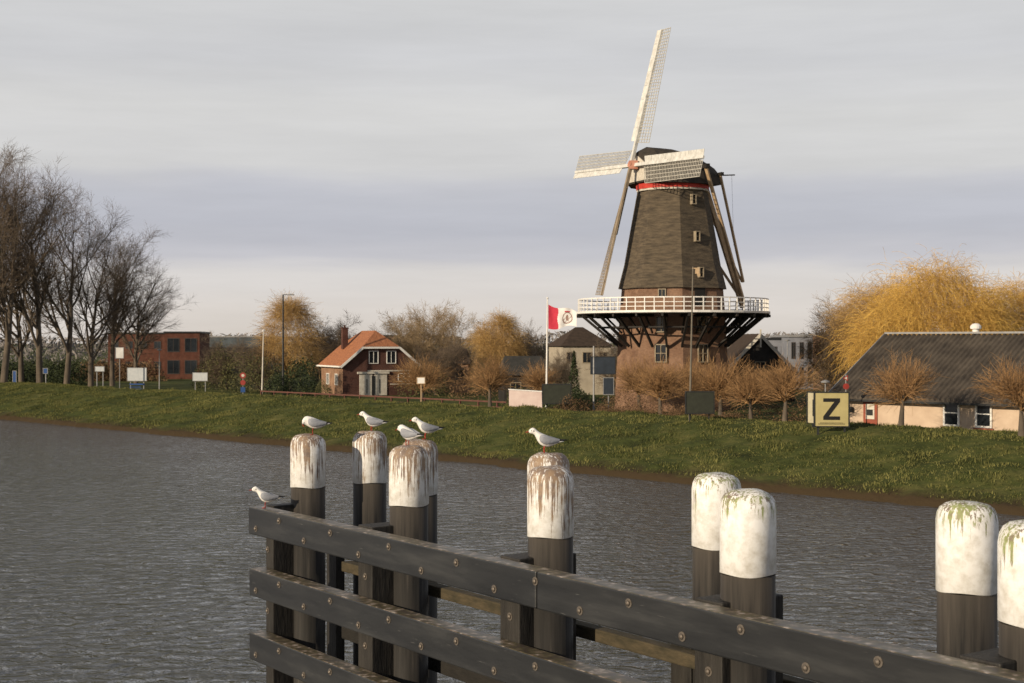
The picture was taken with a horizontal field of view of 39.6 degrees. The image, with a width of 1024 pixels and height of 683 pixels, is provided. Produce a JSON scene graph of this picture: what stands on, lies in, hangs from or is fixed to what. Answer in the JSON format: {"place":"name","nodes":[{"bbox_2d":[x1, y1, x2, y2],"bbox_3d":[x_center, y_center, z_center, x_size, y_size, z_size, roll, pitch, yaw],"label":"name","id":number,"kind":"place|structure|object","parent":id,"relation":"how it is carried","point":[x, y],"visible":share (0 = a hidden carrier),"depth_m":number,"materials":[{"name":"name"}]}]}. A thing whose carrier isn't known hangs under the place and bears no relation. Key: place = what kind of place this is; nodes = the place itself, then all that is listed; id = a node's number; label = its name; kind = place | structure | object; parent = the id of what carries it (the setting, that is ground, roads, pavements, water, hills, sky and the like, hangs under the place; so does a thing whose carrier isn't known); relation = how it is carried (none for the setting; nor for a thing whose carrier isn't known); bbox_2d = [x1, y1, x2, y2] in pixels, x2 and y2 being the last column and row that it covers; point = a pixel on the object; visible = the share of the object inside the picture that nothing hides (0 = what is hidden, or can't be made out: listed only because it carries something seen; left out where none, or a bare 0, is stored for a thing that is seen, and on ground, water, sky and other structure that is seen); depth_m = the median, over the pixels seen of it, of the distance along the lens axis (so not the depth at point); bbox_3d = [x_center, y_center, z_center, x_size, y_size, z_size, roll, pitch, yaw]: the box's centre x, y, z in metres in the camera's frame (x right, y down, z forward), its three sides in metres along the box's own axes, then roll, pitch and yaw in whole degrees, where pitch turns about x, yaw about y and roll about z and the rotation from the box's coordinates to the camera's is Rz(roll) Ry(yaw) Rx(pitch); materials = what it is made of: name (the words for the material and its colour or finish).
{"place":"outdoors","nodes":[
{"label":"outdoors","id":0,"kind":"place"},
{"bbox_2d":[317,325,419,395],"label":"brick house","id":1,"kind":"structure","parent":0,"point":[362,363],"depth_m":149.75,"materials":[{"name":"brown brick"}]},
{"bbox_2d":[357,372,389,394],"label":"garage door","id":2,"kind":"structure","parent":1,"relation":"in","point":[365,378],"depth_m":149.17,"materials":[{"name":"white paint"}]},
{"bbox_2d":[0,420,1023,682],"bbox_3d":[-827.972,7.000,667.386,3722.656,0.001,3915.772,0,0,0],"label":"water","id":3,"kind":"structure","parent":0,"point":[130,556],"depth_m":48.09,"materials":[{"name":"grey liquid"}]},
{"bbox_2d":[290,433,325,682],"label":"mooring pile","id":4,"kind":"object","parent":3,"relation":"in","point":[307,468],"visible":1,"depth_m":14.15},
{"bbox_2d":[302,416,331,434],"bbox_3d":[-1.955,0.842,14.293,0.310,0.187,0.125,0,0,-4],"label":"black headed gull","id":5,"kind":"object","parent":4,"relation":"on","point":[311,422],"visible":1,"depth_m":14.25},
{"bbox_2d":[352,431,386,665],"bbox_3d":[-1.470,4.960,14.700,0.356,8.080,0.356,0,0,-3],"label":"mooring pile","id":6,"kind":"object","parent":3,"relation":"in","point":[369,464],"visible":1,"depth_m":14.56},
{"bbox_2d":[357,411,388,429],"bbox_3d":[-1.436,0.828,14.687,0.350,0.216,0.118,0,0,12],"label":"black headed gull","id":7,"kind":"object","parent":6,"relation":"on","point":[371,421],"visible":1,"depth_m":14.65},
{"bbox_2d":[389,445,428,682],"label":"mooring pile","id":8,"kind":"object","parent":3,"relation":"in","point":[408,484],"visible":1,"depth_m":12.52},
{"bbox_2d":[395,424,424,445],"bbox_3d":[-0.910,0.839,12.655,0.346,0.194,0.123,0,0,38],"label":"black headed gull","id":9,"kind":"object","parent":8,"relation":"on","point":[408,433],"visible":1,"depth_m":12.62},
{"bbox_2d":[403,439,437,682],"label":"mooring pile","id":10,"kind":"object","parent":3,"relation":"in","point":[430,447],"visible":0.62,"depth_m":13.52,"materials":[{"name":"wood"}]},
{"bbox_2d":[409,417,444,438],"bbox_3d":[-0.816,0.828,13.623,0.350,0.216,0.118,0,0,-10],"label":"black headed gull","id":11,"kind":"object","parent":10,"relation":"on","point":[424,427],"visible":1,"depth_m":13.59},
{"bbox_2d":[527,452,569,478],"bbox_3d":[0.305,4.965,11.920,0.356,8.071,0.356,0,0,36],"label":"mooring pile","id":12,"kind":"object","parent":3,"relation":"in","point":[538,459],"visible":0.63,"depth_m":11.80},
{"bbox_2d":[525,428,565,452],"bbox_3d":[0.284,0.828,11.902,0.350,0.216,0.118,0,0,-6],"label":"black headed gull","id":13,"kind":"object","parent":12,"relation":"on","point":[544,440],"visible":1,"depth_m":11.87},
{"bbox_2d":[527,465,573,659],"bbox_3d":[0.293,4.970,10.800,0.356,8.059,0.356,0,0,-40],"label":"mooring pile","id":14,"kind":"object","parent":3,"relation":"in","point":[550,511],"visible":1,"depth_m":10.65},
{"bbox_2d":[249,503,1023,682],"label":"timber guide wall","id":15,"kind":"structure","parent":3,"relation":"in","point":[717,633],"depth_m":10.66,"materials":[{"name":"wood"}]},
{"bbox_2d":[249,486,284,507],"bbox_3d":[-2.414,1.533,14.009,0.350,0.216,0.118,0,0,-8],"label":"black headed gull","id":16,"kind":"object","parent":15,"relation":"on","point":[265,497],"visible":1,"depth_m":13.97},
{"bbox_2d":[692,472,740,682],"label":"mooring pile","id":17,"kind":"object","parent":3,"relation":"in","point":[710,489],"visible":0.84,"depth_m":10.06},
{"bbox_2d":[720,488,776,682],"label":"mooring pile","id":18,"kind":"object","parent":3,"relation":"in","point":[748,544],"visible":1,"depth_m":8.83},
{"bbox_2d":[936,500,998,657],"bbox_3d":[2.690,4.970,8.410,0.356,8.061,0.356,0,0,-4],"label":"mooring pile","id":19,"kind":"object","parent":3,"relation":"in","point":[967,533],"visible":0.96,"depth_m":8.26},
{"bbox_2d":[997,519,1023,672],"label":"mooring pile","id":20,"kind":"object","parent":3,"relation":"in","point":[1010,580],"visible":1,"depth_m":7.27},
{"bbox_2d":[0,343,1023,515],"bbox_3d":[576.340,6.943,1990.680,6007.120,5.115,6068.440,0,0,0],"label":"ground","id":21,"kind":"structure","parent":0,"point":[906,494],"depth_m":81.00,"materials":[{"name":"green plant"}]},
{"bbox_2d":[0,138,54,297],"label":"tree","id":22,"kind":"object","parent":21,"relation":"on","point":[3,171],"visible":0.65,"depth_m":160.24,"materials":[{"name":"brown plant"}]},
{"bbox_2d":[0,154,69,381],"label":"tree","id":23,"kind":"object","parent":21,"relation":"on","point":[18,336],"visible":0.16,"depth_m":171.51,"materials":[{"name":"brown plant"}]},
{"bbox_2d":[0,157,92,382],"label":"tree","id":24,"kind":"object","parent":21,"relation":"on","point":[21,307],"visible":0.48,"depth_m":163.79,"materials":[{"name":"brown plant"}]},
{"bbox_2d":[0,144,92,382],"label":"tree","id":25,"kind":"object","parent":21,"relation":"on","point":[6,315],"visible":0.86,"depth_m":158.38,"materials":[{"name":"brown plant"}]},
{"bbox_2d":[43,361,73,383],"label":"hedge bush","id":26,"kind":"object","parent":21,"relation":"on","point":[57,372],"visible":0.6,"depth_m":183.04,"materials":[{"name":"green plant"}]},
{"bbox_2d":[57,357,85,385],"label":"hedge bush","id":27,"kind":"object","parent":21,"relation":"on","point":[78,372],"visible":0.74,"depth_m":183.80,"materials":[{"name":"green plant"}]},
{"bbox_2d":[10,180,133,383],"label":"tree","id":28,"kind":"object","parent":21,"relation":"on","point":[70,304],"visible":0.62,"depth_m":170.25,"materials":[{"name":"brown plant"}]},
{"bbox_2d":[47,191,173,386],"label":"tree","id":29,"kind":"object","parent":21,"relation":"on","point":[93,340],"visible":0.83,"depth_m":176.42,"materials":[{"name":"brown plant"}]},
{"bbox_2d":[74,217,180,385],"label":"tree","id":30,"kind":"object","parent":21,"relation":"on","point":[112,363],"visible":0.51,"depth_m":181.87,"materials":[{"name":"brown plant"}]},
{"bbox_2d":[108,332,164,375],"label":"brick office building","id":31,"kind":"structure","parent":21,"relation":"on","point":[159,345],"depth_m":232.00,"materials":[{"name":"brick"}]},
{"bbox_2d":[127,368,146,388],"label":"notice board","id":32,"kind":"object","parent":21,"relation":"on","point":[136,374],"visible":0.87,"depth_m":149.96,"materials":[{"name":"metal"}]},
{"bbox_2d":[99,238,197,382],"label":"tree","id":33,"kind":"object","parent":21,"relation":"on","point":[138,334],"visible":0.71,"depth_m":188.37,"materials":[{"name":"brown plant"}]},
{"bbox_2d":[163,331,210,378],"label":"brick office building","id":34,"kind":"structure","parent":21,"relation":"on","point":[182,351],"depth_m":215.29,"materials":[{"name":"brick"}]},
{"bbox_2d":[167,360,179,373],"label":"window","id":35,"kind":"structure","parent":34,"relation":"in","point":[173,366],"depth_m":215.09,"materials":[{"name":"grey glass"}]},
{"bbox_2d":[167,338,179,351],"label":"window","id":36,"kind":"structure","parent":34,"relation":"in","point":[174,346],"depth_m":215.09,"materials":[{"name":"grey glass"}]},
{"bbox_2d":[196,335,238,389],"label":"leafy bush","id":37,"kind":"object","parent":21,"relation":"on","point":[208,361],"visible":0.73,"depth_m":167.67,"materials":[{"name":"green plant"}]},
{"bbox_2d":[194,331,257,388],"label":"tree","id":38,"kind":"object","parent":21,"relation":"on","point":[216,372],"visible":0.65,"depth_m":169.77,"materials":[{"name":"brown plant"}]},
{"bbox_2d":[218,350,264,392],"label":"leafy bush","id":39,"kind":"object","parent":21,"relation":"on","point":[227,368],"visible":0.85,"depth_m":159.91,"materials":[{"name":"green plant"}]},
{"bbox_2d":[210,336,274,372],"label":"grey hall","id":40,"kind":"structure","parent":21,"relation":"on","point":[232,340],"depth_m":255.00,"materials":[{"name":"metal"}]},
{"bbox_2d":[221,334,287,390],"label":"tree","id":41,"kind":"object","parent":21,"relation":"on","point":[258,372],"visible":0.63,"depth_m":163.88,"materials":[{"name":"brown plant"}]},
{"bbox_2d":[233,352,285,393],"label":"leafy bush","id":42,"kind":"object","parent":21,"relation":"on","point":[265,371],"visible":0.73,"depth_m":157.96,"materials":[{"name":"green plant"}]},
{"bbox_2d":[262,372,294,395],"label":"evergreen bush","id":43,"kind":"object","parent":21,"relation":"on","point":[280,383],"visible":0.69,"depth_m":139.72,"materials":[{"name":"green plant"}]},
{"bbox_2d":[244,286,328,390],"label":"willow tree","id":44,"kind":"object","parent":21,"relation":"on","point":[291,314],"visible":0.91,"depth_m":164.55,"materials":[{"name":"yellow plant"}]},
{"bbox_2d":[282,294,293,393],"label":"street lamp","id":45,"kind":"object","parent":21,"relation":"on","point":[283,336],"visible":0.93,"depth_m":141.92,"materials":[{"name":"metal"}]},
{"bbox_2d":[284,356,320,396],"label":"evergreen bush","id":46,"kind":"object","parent":21,"relation":"on","point":[304,367],"visible":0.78,"depth_m":145.73,"materials":[{"name":"green plant"}]},
{"bbox_2d":[293,318,350,384],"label":"tree","id":47,"kind":"object","parent":21,"relation":"on","point":[331,347],"visible":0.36,"depth_m":184.75,"materials":[{"name":"brown plant"}]},
{"bbox_2d":[294,309,361,367],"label":"tree","id":48,"kind":"object","parent":21,"relation":"on","point":[336,334],"visible":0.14,"depth_m":188.71,"materials":[{"name":"brown plant"}]},
{"bbox_2d":[260,390,506,407],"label":"rail fence","id":49,"kind":"object","parent":21,"relation":"on","point":[391,397],"visible":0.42,"depth_m":120.35,"materials":[{"name":"brown wood"}]},
{"bbox_2d":[376,310,436,361],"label":"tree","id":50,"kind":"object","parent":21,"relation":"on","point":[391,321],"visible":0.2,"depth_m":190.12,"materials":[{"name":"brown plant"}]},
{"bbox_2d":[0,330,815,364],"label":"distant woodland","id":51,"kind":"object","parent":21,"relation":"on","point":[54,350],"visible":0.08,"depth_m":360.23,"materials":[{"name":"brown plant"}]},
{"bbox_2d":[380,314,442,363],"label":"tree","id":52,"kind":"object","parent":21,"relation":"on","point":[418,343],"visible":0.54,"depth_m":177.28,"materials":[{"name":"brown plant"}]},
{"bbox_2d":[385,351,454,401],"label":"pollard tree","id":53,"kind":"object","parent":21,"relation":"on","point":[414,373],"visible":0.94,"depth_m":117.72,"materials":[{"name":"brown plant"}]},
{"bbox_2d":[392,298,459,375],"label":"tree","id":54,"kind":"object","parent":21,"relation":"on","point":[435,317],"visible":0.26,"depth_m":184.06,"materials":[{"name":"brown plant"}]},
{"bbox_2d":[400,338,464,395],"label":"tree","id":55,"kind":"object","parent":21,"relation":"on","point":[445,364],"visible":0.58,"depth_m":149.16,"materials":[{"name":"brown plant"}]},
{"bbox_2d":[416,356,487,396],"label":"garden bush","id":56,"kind":"object","parent":21,"relation":"on","point":[456,377],"visible":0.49,"depth_m":148.81,"materials":[{"name":"brown plant"}]},
{"bbox_2d":[421,305,483,373],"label":"tree","id":57,"kind":"object","parent":21,"relation":"on","point":[453,327],"visible":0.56,"depth_m":179.20,"materials":[{"name":"brown plant"}]},
{"bbox_2d":[436,348,472,392],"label":"dark shed","id":58,"kind":"structure","parent":21,"relation":"on","point":[466,363],"depth_m":158.00,"materials":[{"name":"brick"}]},
{"bbox_2d":[436,334,479,375],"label":"tree","id":59,"kind":"object","parent":21,"relation":"on","point":[457,350],"visible":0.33,"depth_m":159.16,"materials":[{"name":"brown plant"}]},
{"bbox_2d":[448,368,497,399],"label":"garden bush","id":60,"kind":"object","parent":21,"relation":"on","point":[468,390],"visible":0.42,"depth_m":141.57,"materials":[{"name":"brown plant"}]},
{"bbox_2d":[460,351,519,406],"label":"pollard tree","id":61,"kind":"object","parent":21,"relation":"on","point":[489,383],"visible":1,"depth_m":103.74,"materials":[{"name":"brown plant"}]},
{"bbox_2d":[460,307,535,390],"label":"willow tree","id":62,"kind":"object","parent":21,"relation":"on","point":[504,326],"visible":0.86,"depth_m":163.92,"materials":[{"name":"yellow plant"}]},
{"bbox_2d":[498,356,550,404],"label":"dark shed","id":63,"kind":"structure","parent":21,"relation":"on","point":[512,362],"depth_m":129.64,"materials":[{"name":"black wood"}]},
{"bbox_2d":[508,389,541,407],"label":"white parapet","id":64,"kind":"structure","parent":21,"relation":"on","point":[517,397],"depth_m":100.00,"materials":[{"name":"paint"}]},
{"bbox_2d":[510,315,542,355],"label":"tree","id":65,"kind":"object","parent":21,"relation":"on","point":[530,341],"visible":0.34,"depth_m":190.03,"materials":[{"name":"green plant"}]},
{"bbox_2d":[509,357,561,390],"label":"pollard tree","id":66,"kind":"object","parent":21,"relation":"on","point":[537,382],"visible":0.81,"depth_m":117.49,"materials":[{"name":"brown plant"}]},
{"bbox_2d":[545,297,548,406],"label":"flag pole","id":67,"kind":"object","parent":21,"relation":"on","point":[547,298],"visible":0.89,"depth_m":114.95,"materials":[{"name":"white metal"}]},
{"bbox_2d":[548,305,576,329],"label":"flag","id":68,"kind":"object","parent":67,"relation":"attached to","point":[558,318],"visible":1,"depth_m":114.75,"materials":[{"name":"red fabric"}]},
{"bbox_2d":[542,384,570,408],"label":"notice board","id":69,"kind":"object","parent":21,"relation":"on","point":[553,393],"visible":0.94,"depth_m":96.88,"materials":[{"name":"metal"}]},
{"bbox_2d":[538,348,581,390],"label":"tree","id":70,"kind":"object","parent":21,"relation":"on","point":[564,367],"visible":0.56,"depth_m":139.35,"materials":[{"name":"brown plant"}]},
{"bbox_2d":[567,351,581,403],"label":"conifer","id":71,"kind":"object","parent":21,"relation":"on","point":[573,365],"visible":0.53,"depth_m":127.89,"materials":[{"name":"green plant"}]},
{"bbox_2d":[548,327,612,394],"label":"cream house","id":72,"kind":"structure","parent":21,"relation":"on","point":[580,341],"depth_m":152.53,"materials":[{"name":"beige paint"}]},
{"bbox_2d":[559,389,602,410],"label":"garden bush","id":73,"kind":"object","parent":21,"relation":"on","point":[583,398],"visible":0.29,"depth_m":109.34,"materials":[{"name":"green plant"}]},
{"bbox_2d":[593,346,594,411],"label":"sign post","id":74,"kind":"object","parent":21,"relation":"on","point":[593,380],"visible":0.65,"depth_m":99.94,"materials":[{"name":"metal"}]},
{"bbox_2d":[590,356,615,373],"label":"notice board","id":75,"kind":"object","parent":74,"relation":"attached to","point":[604,364],"visible":1,"depth_m":99.96,"materials":[{"name":"metal"}]},
{"bbox_2d":[585,336,617,395],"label":"tree","id":76,"kind":"object","parent":21,"relation":"on","point":[610,351],"visible":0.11,"depth_m":149.44,"materials":[{"name":"brown plant"}]},
{"bbox_2d":[603,377,613,406],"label":"notice board","id":77,"kind":"object","parent":21,"relation":"on","point":[608,386],"visible":0.94,"depth_m":99.96,"materials":[{"name":"metal"}]},
{"bbox_2d":[603,353,659,411],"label":"pollard tree","id":78,"kind":"object","parent":21,"relation":"on","point":[628,382],"visible":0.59,"depth_m":111.63,"materials":[{"name":"brown plant"}]},
{"bbox_2d":[626,392,683,414],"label":"undergrowth shrub","id":79,"kind":"object","parent":21,"relation":"on","point":[636,406],"visible":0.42,"depth_m":106.99,"materials":[{"name":"brown plant"}]},
{"bbox_2d":[623,353,689,414],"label":"pollard tree","id":80,"kind":"object","parent":21,"relation":"on","point":[662,385],"visible":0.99,"depth_m":97.52,"materials":[{"name":"brown plant"}]},
{"bbox_2d":[573,27,770,411],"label":"windmill","id":81,"kind":"object","parent":21,"relation":"on","point":[672,241],"visible":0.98,"depth_m":116.93,"materials":[{"name":"wood"}]},
{"bbox_2d":[655,344,666,362],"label":"window","id":82,"kind":"structure","parent":81,"relation":"in","point":[659,348],"depth_m":115.69,"materials":[{"name":"white glass"}]},
{"bbox_2d":[689,267,699,390],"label":"signal mast","id":83,"kind":"object","parent":21,"relation":"on","point":[698,274],"visible":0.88,"depth_m":84.46,"materials":[{"name":"metal"}]},
{"bbox_2d":[685,391,714,420],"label":"notice board","id":84,"kind":"object","parent":21,"relation":"on","point":[699,402],"visible":0.94,"depth_m":83.88,"materials":[{"name":"metal"}]},
{"bbox_2d":[668,354,733,414],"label":"pollard tree","id":85,"kind":"object","parent":21,"relation":"on","point":[694,375],"visible":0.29,"depth_m":105.78,"materials":[{"name":"brown plant"}]},
{"bbox_2d":[677,351,759,416],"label":"pollard tree","id":86,"kind":"object","parent":21,"relation":"on","point":[716,381],"visible":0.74,"depth_m":98.64,"materials":[{"name":"brown plant"}]},
{"bbox_2d":[715,354,778,418],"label":"pollard tree","id":87,"kind":"object","parent":21,"relation":"on","point":[743,395],"visible":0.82,"depth_m":96.67,"materials":[{"name":"brown plant"}]},
{"bbox_2d":[727,329,797,401],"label":"black barn","id":88,"kind":"structure","parent":21,"relation":"on","point":[761,349],"depth_m":135.00,"materials":[{"name":"brown wood"}]},
{"bbox_2d":[738,398,800,421],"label":"undergrowth shrub","id":89,"kind":"object","parent":21,"relation":"on","point":[772,408],"visible":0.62,"depth_m":99.21,"materials":[{"name":"brown plant"}]},
{"bbox_2d":[770,335,812,388],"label":"grey hall","id":90,"kind":"structure","parent":21,"relation":"on","point":[793,349],"depth_m":170.00,"materials":[{"name":"metal"}]},
{"bbox_2d":[748,353,837,420],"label":"pollard tree","id":91,"kind":"object","parent":21,"relation":"on","point":[785,389],"visible":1,"depth_m":83.64,"materials":[{"name":"brown plant"}]},
{"bbox_2d":[807,391,813,428],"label":"canal sign","id":92,"kind":"object","parent":21,"relation":"on","point":[809,406],"visible":0.58,"depth_m":77.59,"materials":[{"name":"metal"}]},
{"bbox_2d":[813,392,849,434],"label":"canal sign","id":93,"kind":"object","parent":21,"relation":"on","point":[831,409],"visible":0.94,"depth_m":75.57,"materials":[{"name":"metal"}]},
{"bbox_2d":[794,303,875,397],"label":"tree","id":94,"kind":"object","parent":21,"relation":"on","point":[824,368],"visible":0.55,"depth_m":121.30,"materials":[{"name":"yellow plant"}]},
{"bbox_2d":[812,291,891,371],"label":"tree","id":95,"kind":"object","parent":21,"relation":"on","point":[832,311],"visible":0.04,"depth_m":125.87,"materials":[{"name":"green plant"}]},
{"bbox_2d":[795,263,926,395],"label":"willow tree","id":96,"kind":"object","parent":21,"relation":"on","point":[844,314],"visible":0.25,"depth_m":121.25,"materials":[{"name":"yellow plant"}]},
{"bbox_2d":[859,342,952,425],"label":"pollard tree","id":97,"kind":"object","parent":21,"relation":"on","point":[903,391],"visible":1,"depth_m":76.19,"materials":[{"name":"brown plant"}]},
{"bbox_2d":[809,243,1023,382],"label":"willow tree","id":98,"kind":"object","parent":21,"relation":"on","point":[906,318],"visible":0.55,"depth_m":109.78,"materials":[{"name":"yellow plant"}]},
{"bbox_2d":[828,323,1023,430],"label":"building","id":99,"kind":"structure","parent":21,"relation":"on","point":[958,358],"depth_m":84.30,"materials":[{"name":"tile"}]},
{"bbox_2d":[863,402,877,424],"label":"door","id":100,"kind":"structure","parent":99,"relation":"in","point":[870,414],"depth_m":85.20,"materials":[{"name":"white paint"}]},
{"bbox_2d":[943,404,959,426],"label":"window","id":101,"kind":"structure","parent":99,"relation":"in","point":[951,413],"depth_m":81.42,"materials":[{"name":"white paint"}]},
{"bbox_2d":[975,406,992,427],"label":"window","id":102,"kind":"structure","parent":99,"relation":"in","point":[983,415],"depth_m":79.94,"materials":[{"name":"white paint"}]},
{"bbox_2d":[953,267,1023,334],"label":"willow tree","id":103,"kind":"object","parent":21,"relation":"on","point":[1019,303],"visible":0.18,"depth_m":117.01,"materials":[{"name":"yellow plant"}]},
{"bbox_2d":[963,350,1023,436],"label":"pollard tree","id":104,"kind":"object","parent":21,"relation":"on","point":[1017,394],"visible":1,"depth_m":69.27,"materials":[{"name":"brown plant"}]},
{"bbox_2d":[0,0,1023,343],"label":"sky","id":105,"kind":"structure","parent":0,"point":[363,157],"materials":[{"name":"grey"}]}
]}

